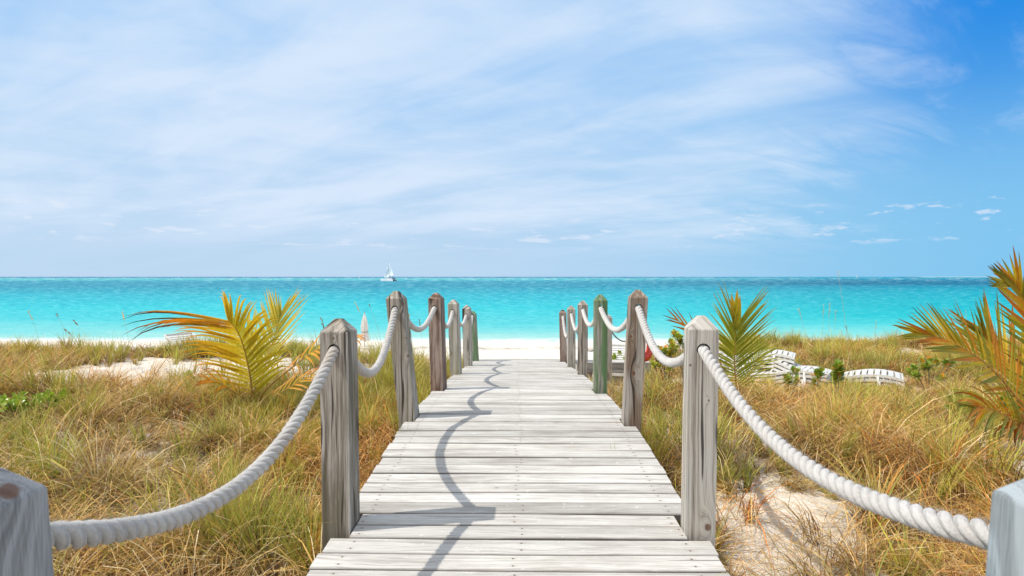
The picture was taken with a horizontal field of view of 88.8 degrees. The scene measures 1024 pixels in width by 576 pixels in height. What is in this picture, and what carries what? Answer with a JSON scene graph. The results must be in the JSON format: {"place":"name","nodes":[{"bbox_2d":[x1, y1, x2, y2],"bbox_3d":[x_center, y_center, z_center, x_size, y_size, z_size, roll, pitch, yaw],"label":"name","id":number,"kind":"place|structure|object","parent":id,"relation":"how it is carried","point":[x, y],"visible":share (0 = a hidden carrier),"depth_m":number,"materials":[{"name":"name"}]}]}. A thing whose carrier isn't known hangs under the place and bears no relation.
{"place":"outdoors","nodes":[
{"label":"outdoors","id":0,"kind":"place"},
{"bbox_2d":[0,277,1023,342],"bbox_3d":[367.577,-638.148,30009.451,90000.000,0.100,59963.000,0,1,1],"label":"sea","id":1,"kind":"structure","parent":0,"point":[523,309],"depth_m":105.82,"materials":[{"name":"liquid"}]},
{"bbox_2d":[381,263,396,280],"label":"sailboat","id":2,"kind":"object","parent":1,"relation":"on","point":[389,273],"visible":0.93,"depth_m":613.40,"materials":[{"name":"white fabric"}]},
{"bbox_2d":[0,341,1023,575],"bbox_3d":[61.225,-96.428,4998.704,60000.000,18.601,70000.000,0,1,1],"label":"ground","id":3,"kind":"structure","parent":0,"point":[512,350],"depth_m":4.05,"materials":[{"name":"beige sand"}]},
{"bbox_2d":[0,467,53,575],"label":"post","id":4,"kind":"object","parent":3,"relation":"on","point":[25,542],"visible":1,"depth_m":0.89,"materials":[{"name":"grey wood"}]},
{"bbox_2d":[0,387,66,425],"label":"leafy shrub","id":5,"kind":"object","parent":3,"relation":"on","point":[12,402],"visible":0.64,"depth_m":5.35,"materials":[{"name":"green plant"}]},
{"bbox_2d":[0,324,462,575],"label":"dune grass","id":6,"kind":"structure","parent":3,"relation":"on","point":[239,550],"depth_m":4.28,"materials":[{"name":"plant"}]},
{"bbox_2d":[120,285,366,404],"bbox_3d":[-2.793,0.870,6.226,2.397,1.792,1.889,0,1,1],"label":"young palm","id":7,"kind":"object","parent":3,"relation":"on","point":[250,335],"visible":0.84,"depth_m":6.00,"materials":[{"name":"plant"}]},
{"bbox_2d":[320,318,359,550],"bbox_3d":[-0.869,1.013,2.650,0.146,1.718,0.140,0,1,4],"label":"post","id":8,"kind":"object","parent":3,"relation":"on","point":[340,453],"visible":0.92,"depth_m":2.58,"materials":[{"name":"grey wood"}]},
{"bbox_2d":[50,306,473,555],"bbox_3d":[-0.891,0.498,4.967,0.198,0.740,11.741,0,1,1],"label":"rope","id":9,"kind":"object","parent":8,"relation":"hanging from","point":[77,534],"visible":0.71,"depth_m":1.51,"materials":[{"name":"white fabric"}]},
{"bbox_2d":[359,312,369,345],"bbox_3d":[-9.361,2.738,33.183,0.639,2.490,0.639,1,1,23],"label":"beach umbrella","id":10,"kind":"object","parent":3,"relation":"on","point":[364,330],"visible":0.91,"depth_m":33.05,"materials":[{"name":"fabric"}]},
{"bbox_2d":[386,291,418,428],"bbox_3d":[-0.914,0.934,4.382,0.244,1.820,0.140,0,1,5],"label":"post","id":11,"kind":"object","parent":3,"relation":"on","point":[404,374],"visible":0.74,"depth_m":4.31,"materials":[{"name":"grey wood"}]},
{"bbox_2d":[428,293,446,391],"bbox_3d":[-0.812,0.921,5.706,0.167,1.738,0.140,0,1,11],"label":"post","id":12,"kind":"object","parent":3,"relation":"on","point":[437,353],"visible":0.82,"depth_m":5.63,"materials":[{"name":"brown wood"}]},
{"bbox_2d":[448,300,461,375],"bbox_3d":[-0.821,1.021,7.506,0.175,1.710,0.140,0,1,8],"label":"post","id":13,"kind":"object","parent":3,"relation":"on","point":[455,348],"visible":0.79,"depth_m":7.43,"materials":[{"name":"grey wood"}]},
{"bbox_2d":[462,305,472,367],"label":"post","id":14,"kind":"object","parent":3,"relation":"on","point":[467,342],"visible":0.77,"depth_m":9.21,"materials":[{"name":"grey wood"}]},
{"bbox_2d":[471,311,478,360],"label":"post","id":15,"kind":"object","parent":3,"relation":"on","point":[475,353],"visible":0.61,"depth_m":10.64,"materials":[{"name":"green wood"}]},
{"bbox_2d":[306,359,729,575],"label":"boardwalk","id":16,"kind":"structure","parent":3,"relation":"on","point":[503,467],"depth_m":2.99,"materials":[{"name":"grey wood"}]},
{"bbox_2d":[559,310,566,363],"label":"post","id":17,"kind":"object","parent":3,"relation":"on","point":[563,348],"visible":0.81,"depth_m":10.51,"materials":[{"name":"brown wood"}]},
{"bbox_2d":[567,305,575,368],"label":"post","id":18,"kind":"object","parent":3,"relation":"on","point":[571,347],"visible":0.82,"depth_m":9.01,"materials":[{"name":"grey wood"}]},
{"bbox_2d":[577,300,587,377],"bbox_3d":[1.017,1.038,7.532,0.140,1.718,0.140,0,1,5],"label":"post","id":19,"kind":"object","parent":3,"relation":"on","point":[582,368],"visible":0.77,"depth_m":7.46,"materials":[{"name":"grey wood"}]},
{"bbox_2d":[593,294,607,393],"bbox_3d":[0.941,0.937,5.580,0.140,1.736,0.140,0,1,5],"label":"post","id":20,"kind":"object","parent":3,"relation":"on","point":[600,335],"visible":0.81,"depth_m":5.51,"materials":[{"name":"green wood"}]},
{"bbox_2d":[607,314,611,387],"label":"landing post","id":21,"kind":"object","parent":3,"relation":"on","point":[609,360],"visible":0.41,"depth_m":8.45,"materials":[{"name":"grey wood"}]},
{"bbox_2d":[576,332,624,351],"bbox_3d":[1.530,0.833,8.671,1.175,0.491,0.288,1,1,30],"label":"rope","id":22,"kind":"object","parent":21,"relation":"hanging from","point":[614,336],"visible":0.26,"depth_m":8.49,"materials":[{"name":"white fabric"}]},
{"bbox_2d":[576,359,650,380],"bbox_3d":[1.746,1.671,9.136,1.270,0.797,0.321,0,1,1],"label":"side landing","id":23,"kind":"object","parent":3,"relation":"on","point":[617,365],"visible":0.29,"depth_m":8.97,"materials":[{"name":"grey wood"}]},
{"bbox_2d":[612,372,623,375],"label":"sun lounger","id":24,"kind":"object","parent":3,"relation":"on","point":[618,373],"visible":0.01,"depth_m":9.66,"materials":[{"name":"white plastic"}]},
{"bbox_2d":[612,350,624,359],"bbox_3d":[2.247,1.625,11.049,0.360,0.606,0.544,0,1,1],"label":"leafy shrub","id":25,"kind":"object","parent":3,"relation":"on","point":[614,356],"visible":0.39,"depth_m":10.91,"materials":[{"name":"green plant"}]},
{"bbox_2d":[621,290,647,432],"bbox_3d":[0.981,0.941,4.197,0.190,1.856,0.140,0,1,5],"label":"post","id":26,"kind":"object","parent":3,"relation":"on","point":[633,376],"visible":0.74,"depth_m":4.12,"materials":[{"name":"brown wood"}]},
{"bbox_2d":[561,304,989,551],"bbox_3d":[0.977,0.577,4.893,0.152,0.946,11.638,0,1,1],"label":"rope","id":27,"kind":"object","parent":26,"relation":"attached to","point":[958,528],"visible":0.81,"depth_m":1.47,"materials":[{"name":"white fabric"}]},
{"bbox_2d":[645,341,652,361],"bbox_3d":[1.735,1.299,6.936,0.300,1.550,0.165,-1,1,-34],"label":"ring buoy","id":28,"kind":"object","parent":3,"relation":"on","point":[648,353],"visible":0.18,"depth_m":6.90,"materials":[{"name":"red plastic"}]},
{"bbox_2d":[650,338,680,389],"bbox_3d":[2.178,1.172,7.467,0.472,0.915,0.480,1,1,32],"label":"leafy shrub","id":29,"kind":"object","parent":3,"relation":"on","point":[671,347],"visible":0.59,"depth_m":7.35,"materials":[{"name":"green plant"}]},
{"bbox_2d":[668,329,683,383],"bbox_3d":[2.655,1.115,8.005,0.483,1.076,0.397,-1,1,-25],"label":"leafy shrub","id":30,"kind":"object","parent":3,"relation":"on","point":[677,335],"visible":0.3,"depth_m":8.03,"materials":[{"name":"green plant"}]},
{"bbox_2d":[681,315,718,547],"bbox_3d":[0.929,1.036,2.601,0.150,1.798,0.140,0,1,9],"label":"post","id":31,"kind":"object","parent":3,"relation":"on","point":[699,451],"visible":0.83,"depth_m":2.53,"materials":[{"name":"grey wood"}]},
{"bbox_2d":[663,281,782,394],"bbox_3d":[2.887,0.801,6.553,1.830,1.821,0.856,-1,1,-25],"label":"young palm","id":32,"kind":"object","parent":3,"relation":"on","point":[736,329],"visible":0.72,"depth_m":6.37,"materials":[{"name":"green plant"}]},
{"bbox_2d":[749,364,787,369],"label":"sun lounger","id":33,"kind":"object","parent":3,"relation":"on","point":[770,366],"visible":0.04,"depth_m":9.66,"materials":[{"name":"white plastic"}]},
{"bbox_2d":[725,358,792,368],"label":"sun lounger","id":34,"kind":"object","parent":33,"relation":"on","point":[769,363],"visible":0.07,"depth_m":9.65,"materials":[{"name":"white plastic"}]},
{"bbox_2d":[726,353,794,363],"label":"sun lounger","id":35,"kind":"object","parent":34,"relation":"on","point":[786,360],"visible":0.1,"depth_m":9.62,"materials":[{"name":"white plastic"}]},
{"bbox_2d":[720,350,795,360],"bbox_3d":[4.428,1.324,10.170,1.900,0.491,0.701,1,1,30],"label":"sun lounger","id":36,"kind":"object","parent":35,"relation":"on","point":[784,354],"visible":0.3,"depth_m":9.74,"materials":[{"name":"white plastic"}]},
{"bbox_2d":[781,366,800,393],"bbox_3d":[3.953,1.411,7.378,0.270,0.617,0.295,-1,1,-31],"label":"leafy shrub","id":37,"kind":"object","parent":3,"relation":"on","point":[795,370],"visible":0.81,"depth_m":7.36,"materials":[{"name":"green plant"}]},
{"bbox_2d":[588,326,1023,575],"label":"dune grass","id":38,"kind":"structure","parent":3,"relation":"on","point":[815,423],"depth_m":4.32,"materials":[{"name":"plant"}]},
{"bbox_2d":[810,367,826,396],"bbox_3d":[4.089,1.369,6.995,0.216,0.645,0.190,1,1,35],"label":"leafy shrub","id":39,"kind":"object","parent":3,"relation":"on","point":[819,371],"visible":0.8,"depth_m":6.97,"materials":[{"name":"green plant"}]},
{"bbox_2d":[826,359,845,393],"bbox_3d":[4.031,1.248,6.493,0.231,0.746,0.271,1,1,33],"label":"leafy shrub","id":40,"kind":"object","parent":3,"relation":"on","point":[837,369],"visible":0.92,"depth_m":6.46,"materials":[{"name":"green plant"}]},
{"bbox_2d":[837,272,851,401],"bbox_3d":[3.929,0.702,6.171,0.220,1.829,0.025,0,1,1],"label":"sea oat","id":41,"kind":"object","parent":3,"relation":"on","point":[847,342],"visible":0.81,"depth_m":6.17,"materials":[{"name":"beige plant"}]},
{"bbox_2d":[846,325,858,463],"bbox_3d":[2.726,0.932,4.191,0.140,1.287,0.023,0,1,1],"label":"sea oat","id":42,"kind":"object","parent":3,"relation":"on","point":[854,394],"visible":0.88,"depth_m":4.19,"materials":[{"name":"beige plant"}]},
{"bbox_2d":[904,356,956,395],"bbox_3d":[5.699,1.260,7.141,0.573,0.650,0.422,0,1,1],"label":"leafy shrub","id":43,"kind":"object","parent":3,"relation":"on","point":[912,368],"visible":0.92,"depth_m":7.11,"materials":[{"name":"green plant"}]},
{"bbox_2d":[893,247,1023,451],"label":"young palm","id":44,"kind":"object","parent":3,"relation":"on","point":[991,349],"visible":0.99,"depth_m":3.68,"materials":[{"name":"plant"}]},
{"bbox_2d":[945,388,1016,422],"bbox_3d":[5.013,1.352,5.598,0.607,0.538,0.497,1,2,36],"label":"leafy shrub","id":45,"kind":"object","parent":3,"relation":"on","point":[960,395],"visible":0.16,"depth_m":5.59,"materials":[{"name":"green plant"}]},
{"bbox_2d":[986,479,1023,575],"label":"post","id":46,"kind":"object","parent":3,"relation":"on","point":[1005,553],"visible":1,"depth_m":0.89,"materials":[{"name":"grey wood"}]},
{"bbox_2d":[0,0,1023,276],"label":"sky","id":47,"kind":"structure","parent":0,"point":[139,138],"materials":[{"name":"blue"}]},
{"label":"sun lounger","id":48,"kind":"object","parent":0,"visible":0},
{"bbox_2d":[721,363,827,383],"bbox_3d":[4.647,1.662,9.495,1.900,0.491,0.701,1,2,40],"label":"sun lounger","id":49,"kind":"object","parent":48,"relation":"on","point":[808,379],"visible":0.04,"depth_m":9.04,"materials":[{"name":"white plastic"}]},
{"bbox_2d":[719,363,830,383],"bbox_3d":[4.671,1.591,9.471,1.900,0.491,0.701,1,2,39],"label":"sun lounger","id":50,"kind":"object","parent":49,"relation":"on","point":[807,375],"visible":0.16,"depth_m":9.03,"materials":[{"name":"white plastic"}]},
{"bbox_2d":[719,352,832,381],"bbox_3d":[4.666,1.518,9.488,1.900,0.491,0.701,1,2,39],"label":"sun lounger","id":51,"kind":"object","parent":50,"relation":"on","point":[803,371],"visible":0.28,"depth_m":9.20,"materials":[{"name":"white plastic"}]},
{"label":"sun lounger","id":52,"kind":"object","parent":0,"visible":0},
{"bbox_2d":[772,364,902,387],"bbox_3d":[5.606,1.662,9.061,1.900,0.491,0.701,1,1,35],"label":"sun lounger","id":53,"kind":"object","parent":52,"relation":"on","point":[775,369],"visible":0.04,"depth_m":9.29,"materials":[{"name":"white plastic"}]},
{"bbox_2d":[772,362,904,386],"bbox_3d":[5.606,1.590,9.054,1.900,0.491,0.701,1,1,35],"label":"sun lounger","id":54,"kind":"object","parent":53,"relation":"on","point":[865,378],"visible":0.2,"depth_m":8.58,"materials":[{"name":"white plastic"}]},
{"bbox_2d":[771,356,903,382],"bbox_3d":[5.602,1.517,9.075,1.900,0.491,0.701,1,2,36],"label":"sun lounger","id":55,"kind":"object","parent":54,"relation":"on","point":[883,374],"visible":0.45,"depth_m":8.77,"materials":[{"name":"white plastic"}]},
{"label":"sun lounger","id":56,"kind":"object","parent":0,"visible":0},
{"bbox_2d":[164,332,225,345],"bbox_3d":[-6.960,1.310,11.731,1.900,0.491,0.701,1,1,30],"label":"sun lounger","id":57,"kind":"object","parent":56,"relation":"on","point":[179,335],"visible":0.12,"depth_m":12.06,"materials":[{"name":"white plastic"}]},
{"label":"sun lounger","id":58,"kind":"object","parent":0,"visible":0},
{"bbox_2d":[612,344,624,359],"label":"sun lounger","id":59,"kind":"object","parent":58,"relation":"on","point":[621,346],"visible":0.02,"depth_m":11.33,"materials":[{"name":"white plastic"}]}
]}

